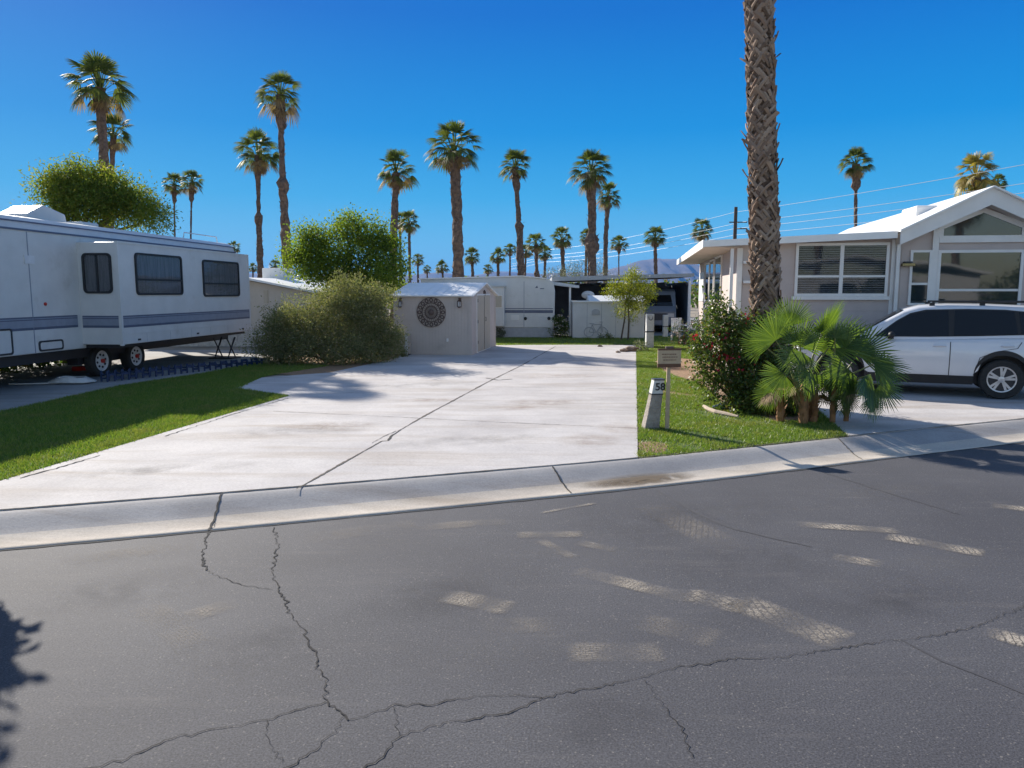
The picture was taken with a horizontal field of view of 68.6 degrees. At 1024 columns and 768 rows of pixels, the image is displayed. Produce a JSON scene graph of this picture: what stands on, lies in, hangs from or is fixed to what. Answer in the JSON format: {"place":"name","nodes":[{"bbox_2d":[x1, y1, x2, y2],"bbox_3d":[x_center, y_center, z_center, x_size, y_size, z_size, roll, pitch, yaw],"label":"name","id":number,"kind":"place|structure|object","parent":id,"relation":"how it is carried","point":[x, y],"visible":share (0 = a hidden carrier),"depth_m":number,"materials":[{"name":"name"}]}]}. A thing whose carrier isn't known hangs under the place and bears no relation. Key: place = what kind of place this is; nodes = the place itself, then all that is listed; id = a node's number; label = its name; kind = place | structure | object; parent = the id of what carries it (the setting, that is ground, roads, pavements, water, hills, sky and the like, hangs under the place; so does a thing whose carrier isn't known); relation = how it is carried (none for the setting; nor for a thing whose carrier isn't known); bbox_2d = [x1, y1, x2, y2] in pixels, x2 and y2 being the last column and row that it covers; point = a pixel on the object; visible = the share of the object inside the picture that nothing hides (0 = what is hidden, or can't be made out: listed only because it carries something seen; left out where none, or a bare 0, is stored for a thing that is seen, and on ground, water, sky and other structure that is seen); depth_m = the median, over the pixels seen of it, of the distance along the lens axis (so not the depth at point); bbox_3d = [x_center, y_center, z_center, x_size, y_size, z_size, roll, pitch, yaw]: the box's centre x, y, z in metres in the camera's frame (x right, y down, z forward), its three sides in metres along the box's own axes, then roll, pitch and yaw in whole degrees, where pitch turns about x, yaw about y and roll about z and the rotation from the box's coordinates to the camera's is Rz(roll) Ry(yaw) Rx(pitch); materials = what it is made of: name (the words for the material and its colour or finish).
{"place":"outdoors","nodes":[
{"label":"outdoors","id":0,"kind":"place"},
{"bbox_2d":[9,376,96,384],"bbox_3d":[-9.611,-0.094,15.830,1.589,0.137,0.687,0,7,0],"label":"slab","id":1,"kind":"object","parent":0,"point":[73,379],"visible":1,"depth_m":15.65,"materials":[{"name":"grey concrete"}]},
{"bbox_2d":[0,350,261,409],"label":"trailer pad","id":2,"kind":"object","parent":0,"point":[14,396],"visible":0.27,"depth_m":17.32,"materials":[{"name":"concrete"}]},
{"bbox_2d":[0,360,66,373],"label":"hedge","id":3,"kind":"object","parent":2,"relation":"on","point":[7,369],"visible":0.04,"depth_m":18.84,"materials":[{"name":"green plant"}]},
{"bbox_2d":[72,366,85,371],"bbox_3d":[-10.329,-0.385,18.066,0.475,0.164,0.150,-1,7,-6],"label":"hose fitting","id":4,"kind":"object","parent":2,"relation":"on","point":[78,368],"visible":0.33,"depth_m":18.01,"materials":[{"name":"red plastic"}]},
{"bbox_2d":[0,205,250,375],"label":"travel trailer","id":5,"kind":"object","parent":2,"relation":"on","point":[94,299],"visible":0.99,"depth_m":16.25,"materials":[{"name":"white metal"}]},
{"bbox_2d":[100,358,265,381],"bbox_3d":[-7.700,-0.413,18.101,0.224,0.240,4.620,4,8,27],"label":"hose support","id":6,"kind":"object","parent":2,"relation":"on","point":[136,371],"visible":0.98,"depth_m":17.49,"materials":[{"name":"blue plastic"}]},
{"bbox_2d":[0,362,328,480],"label":"lawn","id":7,"kind":"structure","parent":0,"point":[94,431],"depth_m":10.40,"materials":[{"name":"plant"}]},
{"bbox_2d":[0,345,637,510],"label":"driveway","id":8,"kind":"structure","parent":0,"point":[502,407],"depth_m":10.26,"materials":[{"name":"concrete"}]},
{"bbox_2d":[395,334,410,355],"bbox_3d":[-3.324,-1.188,22.783,0.428,0.651,0.415,1,7,9],"label":"aircon unit","id":9,"kind":"object","parent":8,"relation":"on","point":[408,337],"visible":0.25,"depth_m":22.62,"materials":[{"name":"grey metal"}]},
{"bbox_2d":[392,282,498,354],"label":"garden shed","id":10,"kind":"structure","parent":8,"relation":"on","point":[468,327],"depth_m":22.98,"materials":[{"name":"white metal"}]},
{"bbox_2d":[417,297,445,326],"bbox_3d":[-2.462,-2.180,22.814,0.910,0.910,0.045,1,7,9],"label":"wall medallion","id":11,"kind":"object","parent":10,"relation":"attached to","point":[430,312],"depth_m":22.81,"materials":[{"name":"metal"}]},
{"bbox_2d":[477,296,489,351],"bbox_3d":[-0.916,-2.002,24.489,0.043,1.750,2.058,1,7,9],"label":"door","id":12,"kind":"structure","parent":10,"relation":"in","point":[483,302],"depth_m":24.39,"materials":[{"name":"white metal"}]},
{"bbox_2d":[249,271,587,284],"bbox_3d":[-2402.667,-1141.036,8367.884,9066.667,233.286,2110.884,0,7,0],"label":"hills","id":13,"kind":"structure","parent":0,"point":[446,275],"depth_m":8303.77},
{"bbox_2d":[145,294,841,457],"bbox_3d":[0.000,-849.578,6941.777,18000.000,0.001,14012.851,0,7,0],"label":"ground","id":14,"kind":"structure","parent":0,"point":[693,311],"depth_m":25.84,"materials":[{"name":"brown soil"}]},
{"bbox_2d":[10,148,183,361],"bbox_3d":[-11.265,-3.507,20.692,4.107,5.798,3.163,-3,7,-20],"label":"leafy tree","id":15,"kind":"object","parent":14,"relation":"on","point":[76,192],"visible":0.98,"depth_m":19.98,"materials":[{"name":"green plant"}]},
{"bbox_2d":[60,50,138,227],"bbox_3d":[-16.577,-7.635,30.765,2.771,11.505,2.692,0,7,0],"label":"palm tree","id":16,"kind":"object","parent":14,"relation":"on","point":[99,103],"visible":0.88,"depth_m":30.12,"materials":[{"name":"green plant"}]},
{"bbox_2d":[86,111,133,228],"bbox_3d":[-17.562,-7.124,33.398,1.928,9.850,2.057,0,7,0],"label":"palm tree","id":17,"kind":"object","parent":14,"relation":"on","point":[115,144],"visible":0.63,"depth_m":32.92,"materials":[{"name":"green plant"}]},
{"bbox_2d":[161,172,185,236],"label":"palm tree","id":18,"kind":"object","parent":14,"relation":"on","point":[173,190],"visible":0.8,"depth_m":69.89,"materials":[{"name":"green plant"}]},
{"bbox_2d":[179,169,203,238],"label":"palm tree","id":19,"kind":"object","parent":14,"relation":"on","point":[191,187],"visible":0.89,"depth_m":64.30,"materials":[{"name":"green plant"}]},
{"bbox_2d":[169,329,270,346],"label":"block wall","id":20,"kind":"structure","parent":14,"relation":"on","point":[239,340],"depth_m":26.52,"materials":[{"name":"grey concrete"}]},
{"bbox_2d":[227,240,240,253],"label":"palm tree","id":21,"kind":"object","parent":14,"relation":"on","point":[237,250],"visible":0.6,"depth_m":115.98,"materials":[{"name":"green plant"}]},
{"bbox_2d":[249,263,256,277],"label":"palm tree","id":22,"kind":"object","parent":14,"relation":"on","point":[253,269],"visible":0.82,"depth_m":148.10,"materials":[{"name":"green plant"}]},
{"bbox_2d":[233,127,285,277],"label":"palm tree","id":23,"kind":"object","parent":14,"relation":"on","point":[259,165],"visible":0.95,"depth_m":46.00,"materials":[{"name":"green plant"}]},
{"bbox_2d":[268,260,281,267],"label":"palm tree","id":24,"kind":"object","parent":14,"relation":"on","point":[274,264],"visible":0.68,"depth_m":116.08,"materials":[{"name":"green plant"}]},
{"bbox_2d":[253,70,301,268],"bbox_3d":[-11.709,-9.242,38.176,2.583,12.891,2.361,0,7,0],"label":"palm tree","id":25,"kind":"object","parent":14,"relation":"on","point":[278,108],"visible":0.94,"depth_m":37.74,"materials":[{"name":"green plant"}]},
{"bbox_2d":[249,268,388,345],"bbox_3d":[-9.956,-3.297,30.955,7.888,2.848,8.450,1,7,9],"label":"mobile home","id":26,"kind":"object","parent":14,"relation":"on","point":[267,287],"visible":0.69,"depth_m":26.76,"materials":[{"name":"white metal"}]},
{"bbox_2d":[267,352,397,374],"bbox_3d":[-5.020,-0.577,20.427,3.629,0.001,7.560,0,7,0],"label":"planting bed","id":27,"kind":"object","parent":14,"relation":"on","point":[328,369],"visible":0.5,"depth_m":18.91,"materials":[{"name":"soil"}]},
{"bbox_2d":[228,266,411,366],"bbox_3d":[-5.138,-1.878,20.404,4.783,2.663,3.286,0,7,0],"label":"bush","id":28,"kind":"object","parent":27,"relation":"on","point":[357,343],"visible":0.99,"depth_m":20.21,"materials":[{"name":"green plant"}]},
{"bbox_2d":[270,202,415,308],"bbox_3d":[-5.979,-3.920,26.757,5.268,5.114,4.111,0,7,0],"label":"leafy tree","id":29,"kind":"object","parent":14,"relation":"on","point":[326,253],"visible":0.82,"depth_m":26.20,"materials":[{"name":"green plant"}]},
{"bbox_2d":[377,149,418,325],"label":"palm tree","id":30,"kind":"object","parent":14,"relation":"on","point":[396,183],"visible":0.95,"depth_m":41.42,"materials":[{"name":"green plant"}]},
{"bbox_2d":[398,212,407,286],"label":"palm tree","id":31,"kind":"object","parent":14,"relation":"on","point":[399,218],"visible":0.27,"depth_m":85.22,"materials":[{"name":"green plant"}]},
{"bbox_2d":[399,209,419,282],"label":"palm tree","id":32,"kind":"object","parent":14,"relation":"on","point":[409,215],"visible":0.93,"depth_m":67.36,"materials":[{"name":"green plant"}]},
{"bbox_2d":[411,253,423,282],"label":"palm tree","id":33,"kind":"object","parent":14,"relation":"on","point":[418,257],"visible":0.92,"depth_m":116.27,"materials":[{"name":"green plant"}]},
{"bbox_2d":[434,259,449,277],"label":"palm tree","id":34,"kind":"object","parent":14,"relation":"on","point":[437,268],"visible":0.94,"depth_m":101.81,"materials":[{"name":"green plant"}]},
{"bbox_2d":[424,120,484,276],"bbox_3d":[-2.722,-7.437,35.428,3.222,9.977,2.788,6,9,40],"label":"palm tree","id":35,"kind":"object","parent":14,"relation":"on","point":[452,161],"visible":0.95,"depth_m":35.11,"materials":[{"name":"green plant"}]},
{"bbox_2d":[464,247,479,276],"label":"palm tree","id":36,"kind":"object","parent":14,"relation":"on","point":[470,260],"visible":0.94,"depth_m":89.45,"materials":[{"name":"green plant"}]},
{"bbox_2d":[483,264,493,275],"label":"palm tree","id":37,"kind":"object","parent":14,"relation":"on","point":[487,270],"visible":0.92,"depth_m":135.79,"materials":[{"name":"green plant"}]},
{"bbox_2d":[295,273,698,307],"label":"vegetation","id":38,"kind":"object","parent":14,"relation":"on","point":[695,293],"visible":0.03,"depth_m":91.04,"materials":[{"name":"green plant"}]},
{"bbox_2d":[489,246,505,275],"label":"palm tree","id":39,"kind":"object","parent":14,"relation":"on","point":[497,259],"visible":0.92,"depth_m":94.51,"materials":[{"name":"green plant"}]},
{"bbox_2d":[502,243,515,275],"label":"palm tree","id":40,"kind":"object","parent":14,"relation":"on","point":[509,250],"visible":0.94,"depth_m":108.44,"materials":[{"name":"green plant"}]},
{"bbox_2d":[0,418,1023,549],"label":"kerb","id":41,"kind":"structure","parent":14,"relation":"on","point":[24,528],"depth_m":7.58,"materials":[{"name":"concrete"}]},
{"bbox_2d":[523,244,533,275],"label":"palm tree","id":42,"kind":"object","parent":14,"relation":"on","point":[527,255],"visible":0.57,"depth_m":95.55,"materials":[{"name":"green plant"}]},
{"bbox_2d":[525,233,547,276],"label":"palm tree","id":43,"kind":"object","parent":14,"relation":"on","point":[536,248],"visible":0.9,"depth_m":70.70,"materials":[{"name":"green plant"}]},
{"bbox_2d":[538,245,551,277],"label":"palm tree","id":44,"kind":"object","parent":14,"relation":"on","point":[544,258],"visible":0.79,"depth_m":95.64,"materials":[{"name":"green plant"}]},
{"bbox_2d":[549,226,572,274],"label":"palm tree","id":45,"kind":"object","parent":14,"relation":"on","point":[561,245],"visible":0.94,"depth_m":67.81,"materials":[{"name":"green plant"}]},
{"bbox_2d":[579,228,587,282],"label":"palm tree","id":46,"kind":"object","parent":14,"relation":"on","point":[583,242],"visible":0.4,"depth_m":90.31,"materials":[{"name":"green plant"}]},
{"bbox_2d":[596,182,621,282],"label":"palm tree","id":47,"kind":"object","parent":14,"relation":"on","point":[606,206],"visible":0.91,"depth_m":57.71,"materials":[{"name":"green plant"}]},
{"bbox_2d":[609,235,629,282],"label":"palm tree","id":48,"kind":"object","parent":14,"relation":"on","point":[619,245],"visible":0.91,"depth_m":73.73,"materials":[{"name":"green plant"}]},
{"bbox_2d":[642,226,666,282],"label":"palm tree","id":49,"kind":"object","parent":14,"relation":"on","point":[654,242],"visible":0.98,"depth_m":70.68,"materials":[{"name":"green plant"}]},
{"bbox_2d":[689,217,713,241],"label":"palm tree","id":50,"kind":"object","parent":14,"relation":"on","point":[700,238],"visible":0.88,"depth_m":67.59,"materials":[{"name":"green plant"}]},
{"bbox_2d":[729,207,746,238],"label":"utility pole","id":51,"kind":"object","parent":14,"relation":"on","point":[735,222],"visible":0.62,"depth_m":58.82,"materials":[{"name":"brown wood"}]},
{"bbox_2d":[515,222,867,268],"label":"utility wire","id":52,"kind":"object","parent":51,"relation":"attached to","point":[722,237],"visible":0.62,"depth_m":59.35,"materials":[{"name":"metal"}]},
{"bbox_2d":[515,193,1020,265],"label":"utility wire","id":53,"kind":"object","parent":51,"relation":"attached to","point":[783,223],"visible":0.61,"depth_m":51.43,"materials":[{"name":"metal"}]},
{"bbox_2d":[513,164,1023,258],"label":"utility wire","id":54,"kind":"object","parent":51,"relation":"attached to","point":[846,195],"visible":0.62,"depth_m":43.99,"materials":[{"name":"metal"}]},
{"bbox_2d":[513,183,1023,263],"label":"utility wire","id":55,"kind":"object","parent":51,"relation":"attached to","point":[837,210],"visible":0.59,"depth_m":45.71,"materials":[{"name":"metal"}]},
{"bbox_2d":[677,185,1023,370],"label":"park home","id":56,"kind":"object","parent":14,"relation":"on","point":[968,246],"visible":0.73,"depth_m":16.53,"materials":[{"name":"beige"}]},
{"bbox_2d":[704,262,709,301],"bbox_3d":[6.270,-3.261,24.069,0.043,1.241,1.317,1,7,9],"label":"window","id":57,"kind":"structure","parent":56,"relation":"in","point":[707,265],"depth_m":24.12,"materials":[{"name":"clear glass"}]},
{"bbox_2d":[708,259,714,301],"bbox_3d":[6.029,-3.114,22.646,0.043,1.266,1.180,1,7,9],"label":"window","id":58,"kind":"structure","parent":56,"relation":"in","point":[712,262],"depth_m":22.63,"materials":[{"name":"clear glass"}]},
{"bbox_2d":[713,254,722,302],"bbox_3d":[5.749,-2.929,20.946,0.043,1.277,1.674,1,7,9],"label":"window","id":59,"kind":"structure","parent":56,"relation":"in","point":[718,265],"depth_m":20.77,"materials":[{"name":"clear glass"}]},
{"bbox_2d":[794,242,889,295],"bbox_3d":[7.342,-2.550,16.720,1.966,1.176,0.044,1,7,9],"label":"window","id":60,"kind":"structure","parent":56,"relation":"in","point":[821,269],"depth_m":16.72,"materials":[{"name":"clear glass"}]},
{"bbox_2d":[907,250,932,304],"bbox_3d":[8.940,-2.328,16.443,0.433,1.198,0.044,1,7,9],"label":"window","id":61,"kind":"structure","parent":56,"relation":"in","point":[919,274],"depth_m":16.44,"materials":[{"name":"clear glass"}]},
{"bbox_2d":[935,249,1023,304],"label":"window","id":62,"kind":"structure","parent":56,"relation":"in","point":[973,275],"depth_m":16.24,"materials":[{"name":"clear glass"}]},
{"bbox_2d":[940,208,1023,236],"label":"gable window","id":63,"kind":"structure","parent":56,"relation":"in","point":[984,222],"depth_m":16.11,"materials":[{"name":"clear glass"}]},
{"bbox_2d":[837,146,875,226],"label":"palm tree","id":64,"kind":"object","parent":14,"relation":"on","point":[855,171],"visible":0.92,"depth_m":48.51,"materials":[{"name":"green plant"}]},
{"bbox_2d":[953,150,1000,196],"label":"palm tree","id":65,"kind":"object","parent":14,"relation":"on","point":[973,182],"visible":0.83,"depth_m":41.27,"materials":[{"name":"green plant"}]},
{"bbox_2d":[990,173,1008,189],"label":"palm tree","id":66,"kind":"object","parent":14,"relation":"on","point":[999,176],"visible":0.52,"depth_m":80.12,"materials":[{"name":"green plant"}]},
{"bbox_2d":[0,442,1023,767],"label":"road","id":67,"kind":"structure","parent":0,"point":[862,614],"depth_m":4.50,"materials":[{"name":"grey asphalt"}]},
{"bbox_2d":[0,0,1023,275],"label":"sky","id":68,"kind":"structure","parent":0,"point":[658,87],"materials":[{"name":"blue"}]},
{"bbox_2d":[496,335,686,344],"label":"lawn","id":69,"kind":"structure","parent":0,"point":[582,341],"depth_m":29.31,"materials":[{"name":"plant"}]},
{"bbox_2d":[496,327,505,337],"bbox_3d":[-0.516,-2.175,31.519,0.576,0.489,0.744,0,7,0],"label":"shrub","id":70,"kind":"object","parent":69,"relation":"on","point":[501,331],"visible":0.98,"depth_m":31.51,"materials":[{"name":"green plant"}]},
{"bbox_2d":[548,308,569,337],"bbox_3d":[2.009,-2.558,31.457,1.012,1.266,0.852,4,8,31],"label":"shrub","id":71,"kind":"object","parent":69,"relation":"on","point":[565,327],"visible":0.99,"depth_m":31.37,"materials":[{"name":"green plant"}]},
{"bbox_2d":[553,282,578,335],"bbox_3d":[2.274,-3.324,33.056,1.290,2.390,1.700,0,7,3],"label":"awning","id":72,"kind":"object","parent":69,"relation":"on","point":[565,285],"visible":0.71,"depth_m":32.22,"materials":[{"name":"white metal"}]},
{"bbox_2d":[571,295,644,337],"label":"garden shed","id":73,"kind":"structure","parent":69,"relation":"on","point":[582,317],"depth_m":31.37,"materials":[{"name":"white metal"}]},
{"bbox_2d":[584,323,606,336],"bbox_3d":[3.501,-2.284,31.392,0.990,0.647,0.032,0,7,2],"label":"wall art","id":74,"kind":"object","parent":73,"relation":"attached to","point":[593,332],"depth_m":31.38},
{"bbox_2d":[600,262,661,339],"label":"leafy tree","id":75,"kind":"object","parent":69,"relation":"on","point":[629,299],"visible":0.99,"depth_m":29.86,"materials":[{"name":"green plant"}]},
{"bbox_2d":[662,315,668,336],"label":"utility pillar","id":76,"kind":"structure","parent":69,"relation":"on","point":[665,326],"depth_m":32.08,"materials":[{"name":"white paint"}]},
{"bbox_2d":[671,318,688,340],"bbox_3d":[6.623,-2.146,29.571,0.520,0.900,0.490,-4,8,-28],"label":"garden chair","id":77,"kind":"object","parent":69,"relation":"on","point":[674,321],"visible":0.43,"depth_m":29.65,"materials":[{"name":"white plastic"}]},
{"bbox_2d":[554,318,697,335],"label":"back path","id":78,"kind":"structure","parent":0,"point":[658,332],"depth_m":36.81,"materials":[{"name":"concrete"}]},
{"bbox_2d":[418,276,554,337],"bbox_3d":[-1.026,-3.394,32.729,5.781,2.607,3.110,0,7,3],"label":"travel trailer","id":79,"kind":"object","parent":78,"relation":"on","point":[525,305],"visible":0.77,"depth_m":31.63,"materials":[{"name":"white metal"}]},
{"bbox_2d":[497,147,531,275],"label":"palm tree","id":80,"kind":"object","parent":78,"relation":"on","point":[517,174],"visible":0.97,"depth_m":51.66,"materials":[{"name":"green plant"}]},
{"bbox_2d":[535,256,619,282],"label":"bush","id":81,"kind":"object","parent":78,"relation":"on","point":[574,271],"visible":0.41,"depth_m":44.45,"materials":[{"name":"green plant"}]},
{"bbox_2d":[566,148,613,282],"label":"palm tree","id":82,"kind":"object","parent":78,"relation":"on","point":[592,178],"visible":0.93,"depth_m":41.53,"materials":[{"name":"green plant"}]},
{"bbox_2d":[550,273,693,331],"bbox_3d":[5.140,-4.017,37.177,6.441,2.761,6.000,0,7,2],"label":"carport","id":83,"kind":"object","parent":78,"relation":"on","point":[683,297],"visible":0.27,"depth_m":37.48,"materials":[{"name":"metal"}]},
{"bbox_2d":[627,289,675,331],"bbox_3d":[6.763,-3.621,36.868,2.050,2.050,3.125,0,7,2],"label":"parked van","id":84,"kind":"object","parent":78,"relation":"on","point":[665,300],"visible":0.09,"depth_m":35.42,"materials":[{"name":"paint"}]},
{"bbox_2d":[580,258,699,290],"bbox_3d":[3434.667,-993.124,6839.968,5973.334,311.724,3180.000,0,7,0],"label":"mountain","id":85,"kind":"structure","parent":0,"point":[668,266],"depth_m":6579.59,"materials":[{"name":"stone"}]},
{"bbox_2d":[634,343,847,457],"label":"lawn","id":86,"kind":"structure","parent":0,"point":[706,434],"depth_m":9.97,"materials":[{"name":"plant"}]},
{"bbox_2d":[638,441,666,451],"bbox_3d":[1.735,0.783,9.360,0.455,0.001,0.672,0,7,0],"label":"planting bed","id":87,"kind":"object","parent":86,"relation":"on","point":[646,443],"visible":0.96,"depth_m":9.38,"materials":[{"name":"soil"}]},
{"bbox_2d":[641,378,664,429],"bbox_3d":[1.993,0.288,10.590,0.290,0.730,0.214,-1,7,-5],"label":"number post","id":88,"kind":"object","parent":86,"relation":"on","point":[651,417],"visible":0.97,"depth_m":10.51,"materials":[{"name":"concrete"}]},
{"bbox_2d":[657,346,680,428],"bbox_3d":[2.174,0.063,10.431,0.330,1.175,0.046,-1,7,-6],"label":"yard sign","id":89,"kind":"object","parent":86,"relation":"on","point":[668,358],"visible":0.99,"depth_m":10.37,"materials":[{"name":"metal"}]},
{"bbox_2d":[667,318,698,344],"bbox_3d":[6.213,-1.917,27.329,1.358,0.993,1.087,0,7,0],"label":"shrub","id":90,"kind":"object","parent":86,"relation":"on","point":[683,340],"visible":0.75,"depth_m":27.25,"materials":[{"name":"green plant"}]},
{"bbox_2d":[685,315,705,347],"bbox_3d":[6.105,-1.637,24.146,1.041,1.217,0.937,0,7,0],"label":"shrub","id":91,"kind":"object","parent":86,"relation":"on","point":[700,323],"visible":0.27,"depth_m":24.07,"materials":[{"name":"green plant"}]},
{"bbox_2d":[702,405,738,417],"bbox_3d":[3.266,0.436,11.971,0.176,0.076,1.089,-2,7,-13],"label":"garden edging","id":92,"kind":"object","parent":86,"relation":"on","point":[711,410],"visible":0.95,"depth_m":11.78,"materials":[{"name":"stone"}]},
{"bbox_2d":[656,358,797,420],"bbox_3d":[4.869,-0.125,16.739,2.484,0.001,11.244,0,7,0],"label":"planting bed","id":93,"kind":"object","parent":86,"relation":"on","point":[678,371],"visible":0.2,"depth_m":17.97,"materials":[{"name":"soil"}]},
{"bbox_2d":[681,285,825,416],"bbox_3d":[3.939,-0.584,12.302,2.239,2.070,2.188,0,7,0],"label":"bush","id":94,"kind":"object","parent":93,"relation":"on","point":[742,379],"visible":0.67,"depth_m":12.37,"materials":[{"name":"green plant"}]},
{"bbox_2d":[740,0,786,382],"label":"palm tree","id":95,"kind":"object","parent":93,"relation":"on","point":[760,60],"visible":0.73,"depth_m":12.30,"materials":[{"name":"brown plant"}]},
{"bbox_2d":[740,295,874,423],"bbox_3d":[4.300,-0.364,11.042,1.897,1.893,1.082,0,7,0],"label":"young fan palm","id":96,"kind":"object","parent":86,"relation":"on","point":[803,391],"visible":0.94,"depth_m":10.82,"materials":[{"name":"green plant"}]},
{"bbox_2d":[789,321,911,422],"bbox_3d":[4.931,-0.158,10.795,1.675,1.543,1.209,0,7,0],"label":"young fan palm","id":97,"kind":"object","parent":86,"relation":"on","point":[843,388],"visible":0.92,"depth_m":10.78,"materials":[{"name":"green plant"}]},
{"label":"planting bed","id":98,"kind":"structure","parent":86,"relation":"on","visible":0},
{"bbox_2d":[632,340,648,350],"bbox_3d":[4.263,-1.315,24.589,0.639,0.470,0.589,-7,10,-44],"label":"shrub","id":99,"kind":"object","parent":98,"relation":"on","point":[643,345],"visible":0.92,"depth_m":24.52,"materials":[{"name":"green plant"}]},
{"bbox_2d":[645,314,654,347],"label":"utility pillar","id":100,"kind":"structure","parent":98,"relation":"on","point":[649,331],"depth_m":25.71,"materials":[{"name":"white paint"}]},
{"bbox_2d":[798,379,1023,436],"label":"neighbour driveway","id":101,"kind":"structure","parent":0,"point":[926,405],"depth_m":12.18,"materials":[{"name":"concrete"}]},
{"bbox_2d":[793,300,1023,398],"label":"parked car","id":102,"kind":"object","parent":101,"relation":"on","point":[980,344],"visible":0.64,"depth_m":13.66,"materials":[{"name":"silver metal"}]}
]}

